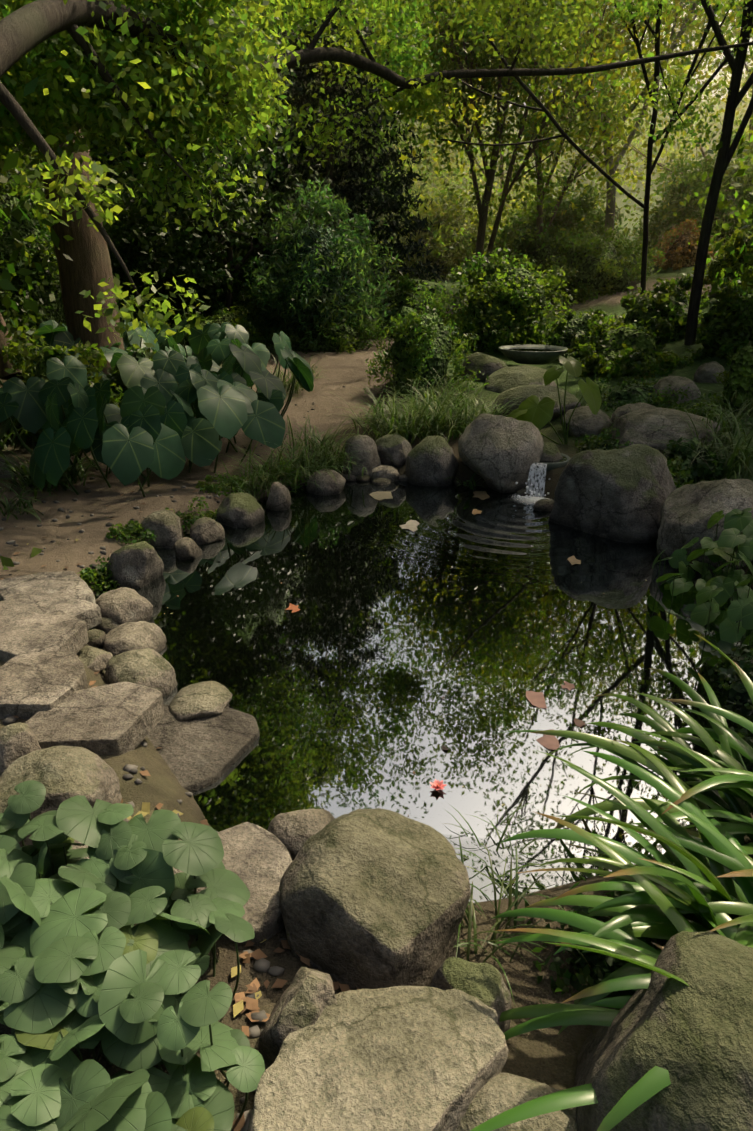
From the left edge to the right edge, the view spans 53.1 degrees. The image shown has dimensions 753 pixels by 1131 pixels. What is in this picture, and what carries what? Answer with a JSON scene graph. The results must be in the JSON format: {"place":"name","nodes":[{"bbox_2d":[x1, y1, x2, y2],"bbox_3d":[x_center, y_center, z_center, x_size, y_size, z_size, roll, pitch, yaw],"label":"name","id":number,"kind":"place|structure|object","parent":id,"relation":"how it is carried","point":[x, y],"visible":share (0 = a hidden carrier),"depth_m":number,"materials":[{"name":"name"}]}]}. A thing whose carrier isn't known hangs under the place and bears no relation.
{"place":"outdoors","nodes":[
{"label":"outdoors","id":0,"kind":"place"},
{"bbox_2d":[0,1,383,292],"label":"leaves","id":1,"kind":"object","parent":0,"point":[31,159],"depth_m":16.06,"materials":[{"name":"green plant"}]},
{"bbox_2d":[0,98,752,1130],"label":"ground","id":2,"kind":"structure","parent":0,"point":[548,1056],"depth_m":5.75,"materials":[{"name":"brown soil"}]},
{"bbox_2d":[0,313,19,377],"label":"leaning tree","id":3,"kind":"object","parent":2,"relation":"on","point":[3,366],"visible":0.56,"depth_m":8.99,"materials":[{"name":"green plant"}]},
{"bbox_2d":[0,455,22,478],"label":"boulder","id":4,"kind":"object","parent":2,"relation":"on","point":[2,472],"visible":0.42,"depth_m":6.47,"materials":[{"name":"grey stone"}]},
{"bbox_2d":[0,722,40,776],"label":"boulder","id":5,"kind":"object","parent":2,"relation":"on","point":[18,740],"visible":0.62,"depth_m":2.69,"materials":[{"name":"grey stone"}]},
{"bbox_2d":[0,651,87,718],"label":"flagstone","id":6,"kind":"object","parent":2,"relation":"on","point":[31,684],"visible":0.77,"depth_m":3.13,"materials":[{"name":"grey stone"}]},
{"bbox_2d":[0,610,88,661],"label":"flagstone","id":7,"kind":"object","parent":2,"relation":"on","point":[60,630],"visible":0.79,"depth_m":3.56,"materials":[{"name":"grey stone"}]},
{"bbox_2d":[0,571,95,603],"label":"flagstone","id":8,"kind":"object","parent":2,"relation":"on","point":[67,584],"visible":0.6,"depth_m":4.17,"materials":[{"name":"grey stone"}]},
{"bbox_2d":[0,596,101,629],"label":"flagstone","id":9,"kind":"object","parent":2,"relation":"on","point":[24,607],"visible":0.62,"depth_m":3.86,"materials":[{"name":"grey stone"}]},
{"bbox_2d":[0,745,121,846],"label":"boulder","id":10,"kind":"object","parent":2,"relation":"on","point":[61,773],"visible":0.48,"depth_m":2.47,"materials":[{"name":"grey stone"}]},
{"bbox_2d":[38,125,123,373],"bbox_3d":[-2.872,-10.235,7.046,11.555,17.104,11.245,0,22,-1],"label":"tree","id":11,"kind":"object","parent":2,"relation":"on","point":[88,267],"visible":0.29,"depth_m":8.52,"materials":[{"name":"brown plant"}]},
{"bbox_2d":[25,682,163,755],"bbox_3d":[-1.121,0.620,3.005,0.490,0.118,0.433,-1,22,-2],"label":"flagstone","id":12,"kind":"object","parent":2,"relation":"on","point":[118,719],"visible":0.79,"depth_m":2.93,"materials":[{"name":"grey stone"}]},
{"bbox_2d":[77,646,112,672],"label":"rock","id":13,"kind":"object","parent":2,"relation":"on","point":[94,659],"visible":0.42,"depth_m":3.67,"materials":[{"name":"grey stone"}]},
{"bbox_2d":[87,629,105,647],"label":"stone","id":14,"kind":"object","parent":2,"relation":"on","point":[96,637],"visible":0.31,"depth_m":4.04,"materials":[{"name":"grey stone"}]},
{"bbox_2d":[70,818,129,859],"bbox_3d":[-0.851,0.900,2.333,0.247,0.120,0.331,-15,27,-33],"label":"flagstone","id":15,"kind":"object","parent":2,"relation":"on","point":[86,846],"visible":0.04,"depth_m":2.29,"materials":[{"name":"grey stone"}]},
{"bbox_2d":[95,617,118,633],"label":"rock","id":16,"kind":"object","parent":2,"relation":"on","point":[106,625],"visible":0.44,"depth_m":4.20,"materials":[{"name":"grey stone"}]},
{"bbox_2d":[96,587,152,624],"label":"boulder","id":17,"kind":"object","parent":2,"relation":"on","point":[121,605],"visible":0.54,"depth_m":4.28,"materials":[{"name":"grey stone"}]},
{"bbox_2d":[0,780,264,1130],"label":"leafy plant","id":18,"kind":"object","parent":2,"relation":"on","point":[85,963],"visible":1,"depth_m":1.65,"materials":[{"name":"green plant"}]},
{"bbox_2d":[103,621,166,655],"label":"boulder","id":19,"kind":"object","parent":2,"relation":"on","point":[124,637],"visible":0.62,"depth_m":3.97,"materials":[{"name":"grey stone"}]},
{"bbox_2d":[107,541,163,588],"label":"boulder","id":20,"kind":"object","parent":2,"relation":"on","point":[137,565],"visible":0.65,"depth_m":4.75,"materials":[{"name":"grey stone"}]},
{"bbox_2d":[105,648,176,696],"bbox_3d":[-1.153,0.556,3.674,0.366,0.283,0.366,6,23,16],"label":"boulder","id":21,"kind":"object","parent":2,"relation":"on","point":[151,668],"visible":0.67,"depth_m":3.59,"materials":[{"name":"grey stone"}]},
{"bbox_2d":[0,311,313,496],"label":"butterbur plant","id":22,"kind":"object","parent":2,"relation":"on","point":[157,427],"visible":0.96,"depth_m":6.52,"materials":[{"name":"green plant"}]},
{"bbox_2d":[140,509,181,548],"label":"boulder","id":23,"kind":"object","parent":2,"relation":"on","point":[165,524],"visible":0.54,"depth_m":5.42,"materials":[{"name":"grey stone"}]},
{"bbox_2d":[0,356,344,1130],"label":"fallen leaves","id":24,"kind":"object","parent":2,"relation":"on","point":[262,964],"visible":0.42,"depth_m":2.70,"materials":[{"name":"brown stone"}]},
{"bbox_2d":[1,383,362,1130],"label":"pebbles","id":25,"kind":"object","parent":2,"relation":"on","point":[251,1005],"visible":0.15,"depth_m":1.95,"materials":[{"name":"stone"}]},
{"bbox_2d":[174,537,201,559],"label":"boulder","id":26,"kind":"object","parent":2,"relation":"on","point":[186,548],"visible":0.73,"depth_m":5.23,"materials":[{"name":"grey stone"}]},
{"bbox_2d":[76,459,306,594],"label":"shore herbs","id":27,"kind":"object","parent":2,"relation":"on","point":[100,573],"visible":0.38,"depth_m":5.39,"materials":[{"name":"green plant"}]},
{"bbox_2d":[147,704,259,791],"bbox_3d":[-0.896,0.803,3.198,0.757,0.120,0.630,1,22,4],"label":"flagstone","id":28,"kind":"object","parent":2,"relation":"on","point":[198,754],"visible":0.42,"depth_m":3.18,"materials":[{"name":"grey stone"}]},
{"bbox_2d":[168,681,232,720],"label":"boulder","id":29,"kind":"object","parent":28,"relation":"on","point":[205,699],"visible":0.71,"depth_m":3.40,"materials":[{"name":"grey stone"}]},
{"bbox_2d":[190,517,224,543],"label":"boulder","id":30,"kind":"object","parent":2,"relation":"on","point":[205,530],"visible":0.65,"depth_m":5.54,"materials":[{"name":"grey stone"}]},
{"bbox_2d":[164,822,291,945],"bbox_3d":[-0.444,0.957,2.263,0.407,0.118,0.435,0,22,-1],"label":"boulder","id":31,"kind":"object","parent":2,"relation":"on","point":[257,859],"visible":0.25,"depth_m":2.25,"materials":[{"name":"grey stone"}]},
{"bbox_2d":[118,98,340,312],"bbox_3d":[-2.636,-6.401,13.041,4.018,4.545,4.600,0,22,-1],"label":"shrub","id":32,"kind":"object","parent":2,"relation":"on","point":[230,241],"visible":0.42,"depth_m":12.28,"materials":[{"name":"green plant"}]},
{"bbox_2d":[215,492,264,527],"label":"boulder","id":33,"kind":"object","parent":2,"relation":"on","point":[240,510],"visible":0.75,"depth_m":5.87,"materials":[{"name":"grey stone"}]},
{"bbox_2d":[143,3,366,294],"bbox_3d":[-3.385,-11.984,17.447,6.298,11.278,5.719,0,22,-1],"label":"tree","id":34,"kind":"object","parent":2,"relation":"on","point":[283,34],"depth_m":17.48,"materials":[{"name":"green plant"}]},
{"bbox_2d":[266,481,291,510],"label":"boulder","id":35,"kind":"object","parent":2,"relation":"on","point":[279,497],"visible":0.67,"depth_m":6.24,"materials":[{"name":"grey stone"}]},
{"bbox_2d":[258,967,336,1068],"bbox_3d":[-0.177,1.116,1.768,0.198,0.361,0.225,-4,22,-10],"label":"boulder","id":36,"kind":"object","parent":2,"relation":"on","point":[308,996],"visible":0.48,"depth_m":1.71,"materials":[{"name":"grey stone"}]},
{"bbox_2d":[267,808,334,858],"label":"boulder","id":37,"kind":"object","parent":2,"relation":"on","point":[293,831],"visible":0.58,"depth_m":2.63,"materials":[{"name":"grey stone"}]},
{"bbox_2d":[306,468,345,495],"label":"boulder","id":38,"kind":"object","parent":2,"relation":"on","point":[326,483],"visible":0.67,"depth_m":6.66,"materials":[{"name":"grey stone"}]},
{"bbox_2d":[233,0,454,321],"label":"conifer","id":39,"kind":"object","parent":2,"relation":"on","point":[387,204],"depth_m":15.03,"materials":[{"name":"green plant"}]},
{"bbox_2d":[342,435,380,476],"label":"boulder","id":40,"kind":"object","parent":2,"relation":"on","point":[370,461],"visible":0.5,"depth_m":7.08,"materials":[{"name":"grey stone"}]},
{"bbox_2d":[279,808,470,989],"bbox_3d":[-0.003,0.994,2.165,0.538,0.563,0.527,9,24,20],"label":"boulder","id":41,"kind":"object","parent":2,"relation":"on","point":[376,898],"visible":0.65,"depth_m":1.98,"materials":[{"name":"grey stone"}]},
{"bbox_2d":[0,130,752,1025],"bbox_3d":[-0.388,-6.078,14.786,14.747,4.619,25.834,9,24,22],"label":"shrubs","id":42,"kind":"object","parent":2,"relation":"on","point":[742,363],"visible":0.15,"depth_m":12.29,"materials":[{"name":"green plant"}]},
{"bbox_2d":[0,355,752,1004],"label":"grass clumps","id":43,"kind":"object","parent":2,"relation":"on","point":[444,411],"visible":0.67,"depth_m":6.93,"materials":[{"name":"green plant"}]},
{"bbox_2d":[0,0,752,569],"bbox_3d":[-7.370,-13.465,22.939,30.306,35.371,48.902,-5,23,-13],"label":"tree","id":44,"kind":"object","parent":2,"relation":"on","point":[14,160],"visible":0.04,"depth_m":9.83,"materials":[{"name":"green plant"}]},
{"bbox_2d":[248,986,508,1130],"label":"flat boulder","id":45,"kind":"object","parent":2,"relation":"on","point":[410,1058],"visible":0.96,"depth_m":1.59,"materials":[{"name":"grey stone"}]},
{"bbox_2d":[369,465,399,481],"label":"rock","id":46,"kind":"object","parent":2,"relation":"on","point":[391,473],"visible":0.67,"depth_m":7.06,"materials":[{"name":"grey stone"}]},
{"bbox_2d":[375,434,411,467],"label":"boulder","id":47,"kind":"object","parent":2,"relation":"on","point":[395,449],"visible":0.65,"depth_m":7.22,"materials":[{"name":"grey stone"}]},
{"bbox_2d":[405,436,458,486],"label":"boulder","id":48,"kind":"object","parent":2,"relation":"on","point":[431,461],"visible":0.71,"depth_m":6.89,"materials":[{"name":"grey stone"}]},
{"bbox_2d":[430,957,510,1032],"bbox_3d":[0.236,1.117,1.884,0.179,0.312,0.203,-15,26,-32],"label":"boulder","id":49,"kind":"object","parent":2,"relation":"on","point":[484,983],"visible":0.38,"depth_m":1.82,"materials":[{"name":"stone"}]},
{"bbox_2d":[460,352,507,381],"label":"boulder","id":50,"kind":"object","parent":2,"relation":"on","point":[488,365],"visible":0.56,"depth_m":10.50,"materials":[{"name":"grey stone"}]},
{"bbox_2d":[458,413,543,492],"bbox_3d":[1.134,-0.992,6.919,0.770,0.807,0.766,11,25,26],"label":"boulder","id":51,"kind":"object","parent":2,"relation":"on","point":[500,453],"visible":0.9,"depth_m":6.64,"materials":[{"name":"grey stone"}]},
{"bbox_2d":[342,0,661,276],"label":"multistem tree","id":52,"kind":"object","parent":2,"relation":"on","point":[472,61],"depth_m":15.71,"materials":[{"name":"green plant"}]},
{"bbox_2d":[456,1073,578,1130],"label":"boulder","id":53,"kind":"object","parent":2,"relation":"on","point":[498,1094],"visible":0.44,"depth_m":1.56,"materials":[{"name":"grey stone"}]},
{"bbox_2d":[484,365,556,393],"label":"boulder","id":54,"kind":"object","parent":2,"relation":"on","point":[507,378],"visible":0.52,"depth_m":9.85,"materials":[{"name":"grey stone"}]},
{"bbox_2d":[380,1,670,221],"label":"bright tree","id":55,"kind":"object","parent":2,"relation":"on","point":[479,166],"depth_m":29.99,"materials":[{"name":"green plant"}]},
{"bbox_2d":[499,344,567,364],"bbox_3d":[2.296,-3.093,11.097,1.006,0.211,1.006,0,22,-1],"label":"stone basin","id":56,"kind":"object","parent":2,"relation":"on","point":[533,357],"visible":0.9,"depth_m":10.81,"materials":[{"name":"grey stone"}]},
{"bbox_2d":[504,347,560,350],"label":"water","id":57,"kind":"structure","parent":56,"relation":"in","point":[532,349],"depth_m":11.13,"materials":[{"name":"black liquid"}]},
{"bbox_2d":[492,384,580,419],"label":"boulder","id":58,"kind":"object","parent":2,"relation":"on","point":[525,392],"visible":0.42,"depth_m":8.46,"materials":[{"name":"grey stone"}]},
{"bbox_2d":[533,499,554,511],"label":"rim stone","id":59,"kind":"object","parent":2,"relation":"on","point":[544,505],"visible":0.65,"depth_m":6.23,"materials":[{"name":"grey stone"}]},
{"bbox_2d":[540,442,562,460],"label":"boulder","id":60,"kind":"object","parent":2,"relation":"on","point":[551,451],"visible":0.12,"depth_m":6.78,"materials":[{"name":"stone"}]},
{"bbox_2d":[535,453,569,471],"bbox_3d":[1.515,-0.919,6.894,0.490,0.160,0.490,0,22,-1],"label":"waterfall basin","id":61,"kind":"object","parent":2,"relation":"on","point":[551,466],"visible":0.19,"depth_m":6.68,"materials":[{"name":"stone"}]},
{"bbox_2d":[507,356,601,443],"bbox_3d":[1.771,-1.627,7.582,0.960,0.933,0.304,4,22,11],"label":"taro plant","id":62,"kind":"object","parent":2,"relation":"on","point":[535,412],"visible":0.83,"depth_m":7.55,"materials":[{"name":"green plant"}]},
{"bbox_2d":[379,3,752,255],"bbox_3d":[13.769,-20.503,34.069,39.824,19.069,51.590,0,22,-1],"label":"tree","id":63,"kind":"object","parent":2,"relation":"on","point":[721,197],"depth_m":39.06,"materials":[{"name":"green plant"}]},
{"bbox_2d":[390,0,752,294],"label":"thin tree","id":64,"kind":"object","parent":2,"relation":"on","point":[650,167],"visible":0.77,"depth_m":11.27,"materials":[{"name":"green plant"}]},
{"bbox_2d":[411,0,752,236],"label":"bright tree","id":65,"kind":"object","parent":2,"relation":"on","point":[615,31],"depth_m":16.70,"materials":[{"name":"green plant"}]},
{"bbox_2d":[560,406,611,436],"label":"boulder","id":66,"kind":"object","parent":2,"relation":"on","point":[582,420],"visible":0.6,"depth_m":7.85,"materials":[{"name":"grey stone"}]},
{"bbox_2d":[434,0,752,241],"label":"tree","id":67,"kind":"object","parent":2,"relation":"on","point":[690,19],"depth_m":19.24,"materials":[{"name":"green plant"}]},
{"bbox_2d":[470,634,752,1130],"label":"daylily straps","id":68,"kind":"object","parent":2,"relation":"on","point":[705,884],"visible":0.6,"depth_m":1.98,"materials":[{"name":"green plant"}]},
{"bbox_2d":[548,444,675,543],"bbox_3d":[1.841,-0.405,5.830,0.965,1.120,0.777,2,22,4],"label":"boulder","id":69,"kind":"object","parent":2,"relation":"on","point":[621,495],"visible":0.71,"depth_m":5.52,"materials":[{"name":"grey stone"}]},
{"bbox_2d":[611,402,658,423],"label":"boulder","id":70,"kind":"object","parent":2,"relation":"on","point":[620,411],"visible":0.23,"depth_m":7.96,"materials":[{"name":"grey stone"}]},
{"bbox_2d":[532,0,752,230],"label":"bright tree","id":71,"kind":"object","parent":2,"relation":"on","point":[749,72],"depth_m":23.93,"materials":[{"name":"green plant"}]},
{"bbox_2d":[573,931,752,1130],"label":"boulder","id":72,"kind":"object","parent":2,"relation":"on","point":[694,1038],"visible":0.85,"depth_m":1.44,"materials":[{"name":"stone"}]},
{"bbox_2d":[609,407,719,458],"bbox_3d":[2.816,-1.283,7.482,1.031,0.556,1.024,13,25,29],"label":"boulder","id":73,"kind":"object","parent":2,"relation":"on","point":[636,420],"visible":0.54,"depth_m":7.14,"materials":[{"name":"grey stone"}]},
{"bbox_2d":[653,376,700,404],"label":"boulder","id":74,"kind":"object","parent":2,"relation":"on","point":[667,381],"visible":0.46,"depth_m":8.61,"materials":[{"name":"grey stone"}]},
{"bbox_2d":[652,498,752,642],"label":"herb","id":75,"kind":"object","parent":2,"relation":"on","point":[714,594],"visible":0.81,"depth_m":4.51,"materials":[{"name":"green plant"}]},
{"bbox_2d":[657,478,752,569],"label":"boulder","id":76,"kind":"object","parent":2,"relation":"on","point":[688,511],"visible":0.54,"depth_m":5.02,"materials":[{"name":"grey stone"}]},
{"bbox_2d":[693,361,724,382],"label":"boulder","id":77,"kind":"object","parent":2,"relation":"on","point":[709,368],"visible":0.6,"depth_m":9.08,"materials":[{"name":"grey stone"}]},
{"bbox_2d":[667,0,752,345],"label":"tree","id":78,"kind":"object","parent":2,"relation":"on","point":[726,150],"visible":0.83,"depth_m":9.71,"materials":[{"name":"brown plant"}]},
{"bbox_2d":[0,0,752,348],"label":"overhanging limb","id":79,"kind":"object","parent":78,"relation":"attached to","point":[74,92],"depth_m":5.37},
{"bbox_2d":[16,0,752,319],"label":"sky","id":80,"kind":"structure","parent":0,"point":[716,77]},
{"bbox_2d":[88,481,752,902],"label":"pond water","id":81,"kind":"structure","parent":0,"point":[492,613],"depth_m":3.94,"materials":[{"name":"green liquid"}]},
{"bbox_2d":[342,474,356,480],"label":"rim stone","id":82,"kind":"object","parent":81,"relation":"on","point":[351,477],"visible":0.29,"depth_m":7.08,"materials":[{"name":"grey stone"}]},
{"bbox_2d":[356,475,371,481],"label":"rim stone","id":83,"kind":"object","parent":81,"relation":"on","point":[364,478],"visible":0.4,"depth_m":7.07,"materials":[{"name":"grey stone"}]},
{"bbox_2d":[372,478,390,484],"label":"rim stone","id":84,"kind":"object","parent":81,"relation":"on","point":[380,481],"visible":0.6,"depth_m":6.99,"materials":[{"name":"grey stone"}]},
{"bbox_2d":[398,474,407,481],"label":"rim stone","id":85,"kind":"object","parent":81,"relation":"on","point":[402,477],"visible":0.27,"depth_m":7.08,"materials":[{"name":"grey stone"}]},
{"bbox_2d":[285,491,584,749],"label":"floating leaves","id":86,"kind":"object","parent":81,"relation":"on","point":[536,699],"visible":0.96,"depth_m":3.67,"materials":[{"name":"orange plant"}]},
{"bbox_2d":[430,779,445,789],"bbox_3d":[0.242,0.858,2.946,0.068,0.022,0.070,0,22,-1],"label":"water lily flower","id":87,"kind":"object","parent":81,"relation":"on","point":[437,785],"visible":0.92,"depth_m":2.95,"materials":[{"name":"pink plant"}]},
{"bbox_2d":[164,526,735,815],"bbox_3d":[0.170,0.185,4.659,3.267,0.001,3.604,-19,29,-39],"label":"pond surface debris","id":88,"kind":"object","parent":81,"relation":"on","point":[339,778],"visible":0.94,"depth_m":3.72,"materials":[{"name":"brown plant"}]},
{"bbox_2d":[517,488,529,495],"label":"rim stone","id":89,"kind":"object","parent":81,"relation":"on","point":[521,492],"visible":0.38,"depth_m":6.63,"materials":[{"name":"grey stone"}]},
{"bbox_2d":[511,495,547,503],"bbox_3d":[1.369,-0.586,6.561,0.720,0.001,0.504,0,22,-1],"label":"water foam","id":90,"kind":"object","parent":81,"relation":"on","point":[531,499],"visible":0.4,"depth_m":6.54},
{"bbox_2d":[515,478,549,498],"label":"water droplets","id":91,"kind":"object","parent":90,"relation":"on","point":[532,492],"visible":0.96,"depth_m":6.54,"materials":[{"name":"white liquid"}]},
{"bbox_2d":[526,463,546,497],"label":"waterfall","id":92,"kind":"structure","parent":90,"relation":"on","point":[537,472],"depth_m":6.60,"materials":[{"name":"liquid"}]},
{"bbox_2d":[539,455,566,462],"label":"water","id":93,"kind":"structure","parent":0,"point":[564,458],"depth_m":6.74,"materials":[{"name":"liquid"}]}
]}

